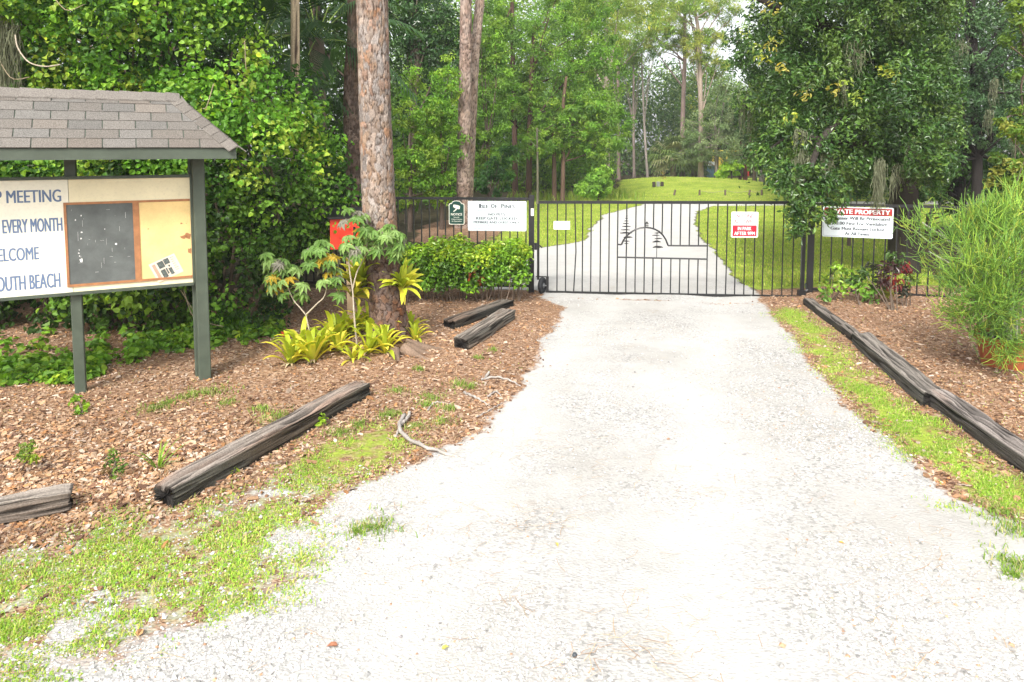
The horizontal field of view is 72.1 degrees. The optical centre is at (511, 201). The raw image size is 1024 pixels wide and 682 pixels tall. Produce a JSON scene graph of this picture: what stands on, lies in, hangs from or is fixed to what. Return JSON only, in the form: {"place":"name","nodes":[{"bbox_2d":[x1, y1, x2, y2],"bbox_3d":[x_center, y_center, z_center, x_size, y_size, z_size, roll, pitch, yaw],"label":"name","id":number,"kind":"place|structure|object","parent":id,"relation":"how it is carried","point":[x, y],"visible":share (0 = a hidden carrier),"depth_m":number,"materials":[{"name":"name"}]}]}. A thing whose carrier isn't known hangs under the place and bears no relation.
{"place":"outdoors","nodes":[
{"label":"outdoors","id":0,"kind":"place"},
{"bbox_2d":[0,201,1023,681],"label":"driveway","id":1,"kind":"structure","parent":0,"point":[708,529],"depth_m":4.45,"materials":[{"name":"white gravel"}]},
{"bbox_2d":[395,411,460,457],"bbox_3d":[-0.775,1.946,5.816,0.305,0.090,1.020,-3,5,-32],"label":"exposed root","id":2,"kind":"object","parent":1,"relation":"on","point":[401,421],"visible":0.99,"depth_m":5.73,"materials":[{"name":"grey wood"}]},
{"bbox_2d":[0,289,1023,681],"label":"pine needles","id":3,"kind":"object","parent":1,"relation":"on","point":[474,499],"visible":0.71,"depth_m":4.92,"materials":[{"name":"brown plant"}]},
{"bbox_2d":[127,331,1023,589],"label":"weeds","id":4,"kind":"object","parent":1,"relation":"on","point":[1016,572],"visible":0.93,"depth_m":5.96,"materials":[{"name":"green plant"}]},
{"bbox_2d":[534,201,807,296],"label":"driveway gate","id":5,"kind":"structure","parent":1,"relation":"on","point":[543,284],"depth_m":11.42,"materials":[{"name":"black metal"}]},
{"bbox_2d":[731,212,757,237],"bbox_3d":[3.736,0.376,11.302,0.424,0.414,0.007,0,4,3],"label":"closing time sign","id":6,"kind":"object","parent":5,"relation":"attached to","point":[744,224],"visible":1,"depth_m":11.30,"materials":[{"name":"white metal"}]},
{"bbox_2d":[0,220,1023,622],"bbox_3d":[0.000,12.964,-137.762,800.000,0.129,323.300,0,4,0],"label":"mulch bed","id":7,"kind":"object","parent":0,"point":[328,360],"visible":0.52,"depth_m":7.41,"materials":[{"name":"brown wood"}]},
{"bbox_2d":[0,9,26,311],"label":"moss hung tree","id":8,"kind":"object","parent":7,"relation":"on","point":[6,37],"visible":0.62,"depth_m":8.44,"materials":[{"name":"green plant"}]},
{"bbox_2d":[12,439,42,470],"bbox_3d":[-3.629,1.904,5.238,0.176,0.268,0.417,-4,6,-44],"label":"ixora","id":9,"kind":"object","parent":7,"relation":"on","point":[28,456],"visible":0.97,"depth_m":5.17,"materials":[{"name":"green plant"}]},
{"bbox_2d":[0,483,73,523],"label":"landscape timber","id":10,"kind":"object","parent":7,"relation":"on","point":[38,502],"visible":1,"depth_m":4.57,"materials":[{"name":"grey wood"}]},
{"bbox_2d":[67,394,89,416],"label":"seedling","id":11,"kind":"object","parent":7,"relation":"on","point":[80,410],"visible":0.92,"depth_m":6.44,"materials":[{"name":"green plant"}]},
{"bbox_2d":[100,446,129,480],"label":"weed","id":12,"kind":"object","parent":7,"relation":"on","point":[116,466],"visible":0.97,"depth_m":5.10,"materials":[{"name":"green plant"}]},
{"bbox_2d":[0,87,245,393],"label":"notice board","id":13,"kind":"object","parent":7,"relation":"on","point":[72,235],"visible":1,"depth_m":6.77,"materials":[{"name":"green paint"}]},
{"bbox_2d":[149,254,182,281],"bbox_3d":[-3.506,0.677,7.138,0.318,0.290,0.002,-2,5,-28],"label":"flyer","id":14,"kind":"object","parent":13,"relation":"attached to","point":[169,266],"visible":1,"depth_m":7.14,"materials":[{"name":"paper"}]},
{"bbox_2d":[0,294,288,386],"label":"creeping vine","id":15,"kind":"object","parent":7,"relation":"on","point":[16,368],"visible":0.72,"depth_m":8.28,"materials":[{"name":"green plant"}]},
{"bbox_2d":[131,436,190,468],"bbox_3d":[-2.685,1.905,5.285,0.450,0.198,0.383,0,4,0],"label":"strap plant","id":16,"kind":"object","parent":7,"relation":"on","point":[160,459],"visible":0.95,"depth_m":5.29,"materials":[{"name":"green plant"}]},
{"bbox_2d":[0,406,336,553],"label":"bark nuggets","id":17,"kind":"object","parent":7,"relation":"on","point":[58,526],"visible":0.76,"depth_m":5.19,"materials":[{"name":"brown wood"}]},
{"bbox_2d":[0,0,361,336],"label":"vine thicket","id":18,"kind":"object","parent":7,"relation":"on","point":[54,33],"visible":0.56,"depth_m":8.80,"materials":[{"name":"green plant"}]},
{"bbox_2d":[153,381,370,507],"bbox_3d":[-1.888,1.895,5.781,0.207,0.175,2.332,2,5,22],"label":"landscape timber","id":19,"kind":"object","parent":7,"relation":"on","point":[179,486],"visible":0.94,"depth_m":5.39,"materials":[{"name":"grey wood"}]},
{"bbox_2d":[261,330,316,367],"bbox_3d":[-2.413,1.628,7.711,0.604,0.351,0.549,5,1,12],"label":"bromeliad","id":20,"kind":"object","parent":7,"relation":"on","point":[288,348],"visible":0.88,"depth_m":7.62,"materials":[{"name":"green plant"}]},
{"bbox_2d":[291,0,300,294],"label":"utility pole","id":21,"kind":"object","parent":7,"relation":"on","point":[295,34],"visible":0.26,"depth_m":11.19,"materials":[{"name":"brown wood"}]},
{"bbox_2d":[272,316,319,354],"bbox_3d":[-2.420,1.549,8.007,0.582,0.414,0.729,0,4,-1],"label":"bromeliad","id":22,"kind":"object","parent":7,"relation":"on","point":[292,333],"visible":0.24,"depth_m":7.99,"materials":[{"name":"green plant"}]},
{"bbox_2d":[258,239,345,329],"bbox_3d":[-2.380,1.108,8.032,0.976,1.363,0.423,0,4,0],"label":"umbrella tree","id":23,"kind":"object","parent":7,"relation":"on","point":[280,269],"visible":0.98,"depth_m":7.92,"materials":[{"name":"green plant"}]},
{"bbox_2d":[287,326,340,365],"bbox_3d":[-2.218,1.596,7.705,0.667,0.388,0.607,-16,-8,37],"label":"bromeliad","id":24,"kind":"object","parent":7,"relation":"on","point":[312,352],"visible":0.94,"depth_m":7.68,"materials":[{"name":"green plant"}]},
{"bbox_2d":[299,322,344,353],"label":"bromeliad","id":25,"kind":"object","parent":7,"relation":"on","point":[327,343],"visible":0.49,"depth_m":8.05,"materials":[{"name":"green plant"}]},
{"bbox_2d":[310,310,361,341],"bbox_3d":[-2.096,1.485,8.367,0.615,0.437,0.769,0,-2,11],"label":"bromeliad","id":26,"kind":"object","parent":7,"relation":"on","point":[332,322],"visible":0.46,"depth_m":8.30,"materials":[{"name":"green plant"}]},
{"bbox_2d":[317,322,359,357],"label":"bromeliad","id":27,"kind":"object","parent":7,"relation":"on","point":[338,338],"visible":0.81,"depth_m":8.03,"materials":[{"name":"green plant"}]},
{"bbox_2d":[315,311,363,338],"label":"bromeliad","id":28,"kind":"object","parent":7,"relation":"on","point":[339,319],"visible":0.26,"depth_m":8.44,"materials":[{"name":"green plant"}]},
{"bbox_2d":[327,207,361,318],"bbox_3d":[-2.230,0.895,9.650,0.539,1.600,0.410,-1,5,-12],"label":"red box","id":29,"kind":"object","parent":7,"relation":"on","point":[338,236],"visible":0.37,"depth_m":9.45,"materials":[{"name":"paint"}]},
{"bbox_2d":[335,305,368,335],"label":"bromeliad","id":30,"kind":"object","parent":7,"relation":"on","point":[349,320],"visible":0.4,"depth_m":8.57,"materials":[{"name":"green plant"}]},
{"bbox_2d":[341,343,369,364],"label":"bromeliad","id":31,"kind":"object","parent":7,"relation":"on","point":[353,354],"visible":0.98,"depth_m":7.78,"materials":[{"name":"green plant"}]},
{"bbox_2d":[337,321,396,358],"bbox_3d":[-1.637,1.547,7.938,0.665,0.421,0.608,-3,5,-30],"label":"bromeliad","id":32,"kind":"object","parent":7,"relation":"on","point":[370,343],"visible":0.8,"depth_m":7.92,"materials":[{"name":"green plant"}]},
{"bbox_2d":[337,208,407,343],"bbox_3d":[-1.598,0.923,8.137,0.788,1.715,0.487,0,4,0],"label":"umbrella tree","id":33,"kind":"object","parent":7,"relation":"on","point":[355,248],"visible":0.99,"depth_m":8.00,"materials":[{"name":"green plant"}]},
{"bbox_2d":[358,325,409,359],"bbox_3d":[-1.462,1.579,7.988,0.614,0.424,0.630,-5,6,15],"label":"bromeliad","id":34,"kind":"object","parent":7,"relation":"on","point":[382,338],"visible":0.91,"depth_m":7.95,"materials":[{"name":"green plant"}]},
{"bbox_2d":[250,195,533,292],"bbox_3d":[-2.105,0.788,11.815,4.959,1.815,0.096,0,4,5],"label":"metal fence","id":35,"kind":"object","parent":7,"relation":"on","point":[530,198],"visible":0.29,"depth_m":11.64,"materials":[{"name":"black metal"}]},
{"bbox_2d":[449,201,463,224],"bbox_3d":[-0.916,0.187,11.636,0.259,0.396,0.007,0,4,5],"label":"camera notice","id":36,"kind":"object","parent":35,"relation":"attached to","point":[456,212],"visible":1,"depth_m":11.64,"materials":[{"name":"green metal"}]},
{"bbox_2d":[468,201,525,230],"bbox_3d":[-0.246,0.243,11.579,0.969,0.494,0.008,0,4,5],"label":"association sign","id":37,"kind":"object","parent":35,"relation":"attached to","point":[496,215],"visible":1,"depth_m":11.58,"materials":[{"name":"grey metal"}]},
{"bbox_2d":[356,0,443,360],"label":"pine tree","id":38,"kind":"object","parent":7,"relation":"on","point":[386,307],"visible":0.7,"depth_m":8.24,"materials":[{"name":"brown plant"}]},
{"bbox_2d":[331,264,373,297],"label":"bromeliad","id":39,"kind":"object","parent":38,"relation":"attached to","point":[358,281],"visible":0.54,"depth_m":8.37,"materials":[{"name":"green plant"}]},
{"bbox_2d":[337,272,374,317],"bbox_3d":[-1.839,1.037,8.453,0.388,0.663,0.680,-38,3,12],"label":"bromeliad","id":40,"kind":"object","parent":38,"relation":"attached to","point":[358,292],"visible":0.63,"depth_m":8.38,"materials":[{"name":"green plant"}]},
{"bbox_2d":[337,257,378,282],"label":"bromeliad","id":41,"kind":"object","parent":38,"relation":"attached to","point":[362,272],"visible":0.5,"depth_m":8.37,"materials":[{"name":"green plant"}]},
{"bbox_2d":[378,258,423,304],"bbox_3d":[-1.320,0.931,8.382,0.552,0.332,0.690,7,32,-9],"label":"bromeliad","id":42,"kind":"object","parent":38,"relation":"attached to","point":[404,281],"visible":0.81,"depth_m":8.39,"materials":[{"name":"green plant"}]},
{"bbox_2d":[399,320,431,341],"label":"bromeliad","id":43,"kind":"object","parent":7,"relation":"on","point":[415,333],"visible":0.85,"depth_m":8.47,"materials":[{"name":"green plant"}]},
{"bbox_2d":[454,0,471,228],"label":"pine tree","id":44,"kind":"object","parent":7,"relation":"on","point":[463,186],"visible":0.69,"depth_m":20.70,"materials":[{"name":"brown plant"}]},
{"bbox_2d":[400,232,533,302],"bbox_3d":[-0.825,1.043,10.978,2.351,1.085,0.983,0,4,0],"label":"clipped hedge","id":45,"kind":"object","parent":7,"relation":"on","point":[458,264],"visible":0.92,"depth_m":10.74,"materials":[{"name":"green plant"}]},
{"bbox_2d":[427,371,520,416],"bbox_3d":[-0.290,1.869,6.795,0.552,0.072,1.137,2,5,29],"label":"exposed root","id":46,"kind":"object","parent":7,"relation":"on","point":[487,376],"visible":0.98,"depth_m":6.79,"materials":[{"name":"grey wood"}]},
{"bbox_2d":[471,0,483,200],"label":"pine tree","id":47,"kind":"object","parent":7,"relation":"on","point":[477,24],"visible":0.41,"depth_m":21.24,"materials":[{"name":"brown plant"}]},
{"bbox_2d":[443,299,513,328],"bbox_3d":[-0.436,1.575,9.955,0.205,0.174,1.748,2,5,26],"label":"landscape timber","id":48,"kind":"object","parent":7,"relation":"on","point":[464,318],"visible":0.94,"depth_m":9.69,"materials":[{"name":"grey wood"}]},
{"bbox_2d":[454,308,515,349],"bbox_3d":[-0.313,1.625,9.088,0.232,0.176,1.658,2,5,20],"label":"landscape timber","id":49,"kind":"object","parent":7,"relation":"on","point":[482,330],"visible":1,"depth_m":8.79,"materials":[{"name":"grey wood"}]},
{"bbox_2d":[803,298,859,340],"bbox_3d":[4.388,1.609,9.738,0.157,0.128,2.118,1,4,7],"label":"landscape timber","id":50,"kind":"object","parent":7,"relation":"on","point":[837,323],"visible":0.92,"depth_m":9.58,"materials":[{"name":"grey wood"}]},
{"bbox_2d":[815,261,854,301],"bbox_3d":[4.965,1.263,10.767,0.747,0.686,0.419,-1,4,-9],"label":"leafy shrub","id":51,"kind":"object","parent":7,"relation":"on","point":[828,290],"visible":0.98,"depth_m":10.77,"materials":[{"name":"green plant"}]},
{"bbox_2d":[844,274,898,304],"bbox_3d":[5.422,1.364,10.691,0.695,0.500,0.521,-2,5,-19],"label":"croton","id":52,"kind":"object","parent":7,"relation":"on","point":[863,291],"visible":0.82,"depth_m":10.61,"materials":[{"name":"green plant"}]},
{"bbox_2d":[855,251,909,310],"bbox_3d":[5.526,1.180,10.456,0.556,0.897,0.798,-2,5,-24],"label":"croton","id":53,"kind":"object","parent":7,"relation":"on","point":[887,279],"visible":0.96,"depth_m":10.37,"materials":[{"name":"green plant"}]},
{"bbox_2d":[851,332,941,406],"bbox_3d":[4.088,1.753,7.563,0.249,0.168,2.214,1,4,9],"label":"landscape timber","id":54,"kind":"object","parent":7,"relation":"on","point":[916,384],"visible":0.94,"depth_m":7.34,"materials":[{"name":"grey wood"}]},
{"bbox_2d":[895,261,920,307],"bbox_3d":[5.800,1.251,10.360,0.302,0.765,0.339,0,4,0],"label":"croton","id":55,"kind":"object","parent":7,"relation":"on","point":[904,291],"visible":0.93,"depth_m":10.33,"materials":[{"name":"green plant"}]},
{"bbox_2d":[806,203,1023,298],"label":"metal fence","id":56,"kind":"object","parent":7,"relation":"on","point":[810,259],"visible":0.38,"depth_m":11.20,"materials":[{"name":"black metal"}]},
{"bbox_2d":[822,206,893,238],"bbox_3d":[5.505,0.338,11.222,1.020,0.488,0.007,1,5,18],"label":"private property sign","id":57,"kind":"object","parent":56,"relation":"attached to","point":[856,222],"visible":0.87,"depth_m":11.20,"materials":[{"name":"white metal"}]},
{"bbox_2d":[930,388,1023,474],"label":"landscape timber","id":58,"kind":"object","parent":7,"relation":"on","point":[987,431],"visible":0.98,"depth_m":5.77,"materials":[{"name":"grey wood"}]},
{"bbox_2d":[974,328,1023,370],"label":"plant pot","id":59,"kind":"object","parent":7,"relation":"on","point":[1011,366],"visible":0.41,"depth_m":7.43,"materials":[{"name":"ceramic"}]},
{"bbox_2d":[889,167,1023,379],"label":"pencil shrub","id":60,"kind":"object","parent":59,"relation":"in","point":[1005,323],"visible":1,"depth_m":7.27,"materials":[{"name":"green plant"}]},
{"bbox_2d":[982,104,1023,284],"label":"vine shrub","id":61,"kind":"object","parent":7,"relation":"on","point":[1013,166],"visible":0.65,"depth_m":11.74,"materials":[{"name":"green plant"}]},
{"bbox_2d":[0,297,1023,681],"bbox_3d":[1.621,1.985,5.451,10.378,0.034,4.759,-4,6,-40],"label":"grass verge","id":62,"kind":"object","parent":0,"point":[372,443],"depth_m":4.29,"materials":[{"name":"green plant"}]},
{"bbox_2d":[28,150,1023,287],"bbox_3d":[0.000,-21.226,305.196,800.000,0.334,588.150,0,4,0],"label":"forest floor","id":63,"kind":"structure","parent":0,"point":[433,215],"depth_m":22.07,"materials":[{"name":"green plant"}]},
{"bbox_2d":[18,1,277,88],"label":"evergreen oak","id":64,"kind":"object","parent":63,"relation":"on","point":[79,40],"visible":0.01,"depth_m":15.68,"materials":[{"name":"green plant"}]},
{"bbox_2d":[169,0,354,274],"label":"palm","id":65,"kind":"object","parent":63,"relation":"on","point":[267,4],"visible":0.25,"depth_m":12.92,"materials":[{"name":"green plant"}]},
{"bbox_2d":[231,0,346,152],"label":"evergreen oak","id":66,"kind":"object","parent":63,"relation":"on","point":[321,15],"visible":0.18,"depth_m":17.17,"materials":[{"name":"green plant"}]},
{"bbox_2d":[199,0,426,271],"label":"palm","id":67,"kind":"object","parent":63,"relation":"on","point":[318,58],"visible":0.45,"depth_m":12.93,"materials":[{"name":"green plant"}]},
{"bbox_2d":[325,77,345,253],"bbox_3d":[-3.652,-0.626,14.483,1.258,3.827,0.833,0,4,0],"label":"understory shrub","id":68,"kind":"object","parent":63,"relation":"on","point":[335,123],"visible":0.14,"depth_m":14.34,"materials":[{"name":"green plant"}]},
{"bbox_2d":[343,0,363,261],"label":"pine tree","id":69,"kind":"object","parent":63,"relation":"on","point":[351,127],"visible":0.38,"depth_m":12.99,"materials":[{"name":"brown plant"}]},
{"bbox_2d":[391,65,449,231],"bbox_3d":[-2.648,-1.447,19.971,1.775,4.853,1.147,0,4,0],"label":"understory tree","id":70,"kind":"object","parent":63,"relation":"on","point":[409,173],"visible":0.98,"depth_m":19.86,"materials":[{"name":"green plant"}]},
{"bbox_2d":[388,0,472,223],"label":"evergreen oak","id":71,"kind":"object","parent":63,"relation":"on","point":[421,54],"visible":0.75,"depth_m":21.53,"materials":[{"name":"green plant"}]},
{"bbox_2d":[413,53,471,229],"bbox_3d":[-2.027,-1.661,20.403,1.774,5.192,1.147,0,4,0],"label":"understory tree","id":72,"kind":"object","parent":63,"relation":"on","point":[447,118],"visible":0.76,"depth_m":20.30,"materials":[{"name":"green plant"}]},
{"bbox_2d":[474,145,519,200],"bbox_3d":[-0.572,-0.768,24.987,1.735,2.498,1.180,0,4,0],"label":"understory shrub","id":73,"kind":"object","parent":63,"relation":"on","point":[497,173],"visible":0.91,"depth_m":24.90,"materials":[{"name":"green plant"}]},
{"bbox_2d":[472,2,523,196],"bbox_3d":[-0.832,-3.698,27.761,2.614,8.112,1.677,0,4,0],"label":"understory tree","id":74,"kind":"object","parent":63,"relation":"on","point":[486,65],"visible":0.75,"depth_m":27.61,"materials":[{"name":"green plant"}]},
{"bbox_2d":[458,0,552,196],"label":"cypress tree","id":75,"kind":"object","parent":63,"relation":"on","point":[520,77],"visible":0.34,"depth_m":32.26,"materials":[{"name":"green plant"}]},
{"bbox_2d":[20,0,1023,215],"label":"wood","id":76,"kind":"object","parent":63,"relation":"on","point":[575,169],"visible":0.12,"depth_m":42.96,"materials":[{"name":"green plant"}]},
{"bbox_2d":[559,0,659,175],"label":"pine tree","id":77,"kind":"object","parent":63,"relation":"on","point":[629,7],"visible":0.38,"depth_m":43.14,"materials":[{"name":"green plant"}]},
{"bbox_2d":[598,11,665,179],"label":"pine tree","id":78,"kind":"object","parent":63,"relation":"on","point":[631,52],"visible":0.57,"depth_m":51.11,"materials":[{"name":"green plant"}]},
{"bbox_2d":[612,30,668,177],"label":"pine tree","id":79,"kind":"object","parent":63,"relation":"on","point":[634,60],"visible":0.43,"depth_m":54.40,"materials":[{"name":"green plant"}]},
{"bbox_2d":[610,0,681,176],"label":"pine tree","id":80,"kind":"object","parent":63,"relation":"on","point":[644,129],"visible":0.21,"depth_m":55.50,"materials":[{"name":"green plant"}]},
{"bbox_2d":[639,0,710,176],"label":"pine tree","id":81,"kind":"object","parent":63,"relation":"on","point":[676,42],"visible":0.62,"depth_m":51.23,"materials":[{"name":"green plant"}]},
{"bbox_2d":[836,109,1023,240],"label":"evergreen oak","id":82,"kind":"object","parent":63,"relation":"on","point":[960,183],"visible":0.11,"depth_m":17.91,"materials":[{"name":"green plant"}]},
{"bbox_2d":[908,0,1023,244],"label":"evergreen oak","id":83,"kind":"object","parent":63,"relation":"on","point":[982,116],"visible":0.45,"depth_m":16.05,"materials":[{"name":"green plant"}]},
{"bbox_2d":[991,0,1023,155],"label":"evergreen oak","id":84,"kind":"object","parent":63,"relation":"on","point":[1002,39],"visible":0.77,"depth_m":12.83,"materials":[{"name":"green plant"}]},
{"bbox_2d":[32,0,1020,149],"label":"sky","id":85,"kind":"structure","parent":0,"point":[744,3],"materials":[{"name":"white"}]},
{"bbox_2d":[646,134,697,176],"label":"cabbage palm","id":86,"kind":"object","parent":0,"point":[672,144],"visible":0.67,"depth_m":49.34,"materials":[{"name":"green plant"}]},
{"bbox_2d":[676,148,713,177],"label":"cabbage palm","id":87,"kind":"object","parent":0,"point":[694,174],"visible":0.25,"depth_m":50.51,"materials":[{"name":"green plant"}]},
{"bbox_2d":[616,177,778,194],"bbox_3d":[11.525,-1.149,42.537,11.750,0.575,13.800,0,4,0],"label":"mound","id":88,"kind":"object","parent":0,"point":[631,186],"visible":0.81,"depth_m":38.42,"materials":[{"name":"green plant"}]},
{"bbox_2d":[653,0,743,177],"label":"pine tree","id":89,"kind":"object","parent":88,"relation":"on","point":[700,37],"visible":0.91,"depth_m":47.22,"materials":[{"name":"green plant"}]},
{"bbox_2d":[669,74,753,177],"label":"pale tree","id":90,"kind":"object","parent":88,"relation":"on","point":[716,141],"visible":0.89,"depth_m":46.60,"materials":[{"name":"green plant"}]},
{"bbox_2d":[714,160,744,178],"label":"shrub","id":91,"kind":"object","parent":88,"relation":"on","point":[727,169],"visible":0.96,"depth_m":45.83,"materials":[{"name":"green plant"}]},
{"bbox_2d":[419,176,987,289],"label":"lawn","id":92,"kind":"structure","parent":0,"point":[702,224],"depth_m":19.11,"materials":[{"name":"green plant"}]},
{"bbox_2d":[514,128,549,203],"bbox_3d":[0.818,-1.409,29.421,1.518,3.299,1.104,0,4,0],"label":"sapling","id":93,"kind":"object","parent":92,"relation":"on","point":[526,137],"visible":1,"depth_m":29.38,"materials":[{"name":"green plant"}]},
{"bbox_2d":[517,99,591,200],"bbox_3d":[1.870,-2.194,30.985,3.333,4.630,2.331,0,4,0],"label":"cypress tree","id":94,"kind":"object","parent":92,"relation":"on","point":[551,146],"visible":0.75,"depth_m":30.62,"materials":[{"name":"green plant"}]},
{"bbox_2d":[508,0,636,196],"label":"cypress tree","id":95,"kind":"object","parent":92,"relation":"on","point":[602,49],"visible":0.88,"depth_m":31.21,"materials":[{"name":"green plant"}]},
{"bbox_2d":[507,187,645,200],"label":"tall grass","id":96,"kind":"structure","parent":92,"relation":"on","point":[617,194],"depth_m":32.22,"materials":[{"name":"green plant"}]},
{"bbox_2d":[544,76,637,200],"bbox_3d":[3.404,-2.656,30.919,4.084,5.574,2.612,0,4,0],"label":"cypress tree","id":97,"kind":"object","parent":92,"relation":"on","point":[599,111],"visible":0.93,"depth_m":30.62,"materials":[{"name":"green plant"}]},
{"bbox_2d":[573,164,614,200],"bbox_3d":[3.572,-0.768,30.269,1.801,1.687,1.458,-1,5,-18],"label":"round bush","id":98,"kind":"object","parent":92,"relation":"on","point":[594,184],"visible":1,"depth_m":30.09,"materials":[{"name":"green plant"}]},
{"bbox_2d":[723,104,754,179],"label":"dark tree","id":99,"kind":"object","parent":92,"relation":"on","point":[745,173],"visible":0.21,"depth_m":47.86,"materials":[{"name":"green plant"}]},
{"bbox_2d":[731,115,758,180],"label":"dark tree","id":100,"kind":"object","parent":92,"relation":"on","point":[754,172],"visible":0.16,"depth_m":46.88,"materials":[{"name":"green plant"}]},
{"bbox_2d":[717,0,973,274],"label":"live oak","id":101,"kind":"object","parent":92,"relation":"on","point":[893,96],"visible":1,"depth_m":11.84,"materials":[{"name":"green plant"}]},
{"bbox_2d":[826,175,888,245],"bbox_3d":[8.135,-0.051,17.072,1.973,2.283,1.240,0,4,0],"label":"understory shrub","id":102,"kind":"object","parent":92,"relation":"on","point":[849,238],"visible":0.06,"depth_m":16.99,"materials":[{"name":"green plant"}]},
{"bbox_2d":[885,174,1009,235],"bbox_3d":[12.189,0.081,18.971,3.894,1.729,1.599,0,4,0],"label":"understory shrub","id":103,"kind":"object","parent":92,"relation":"on","point":[922,198],"visible":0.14,"depth_m":19.08,"materials":[{"name":"green plant"}]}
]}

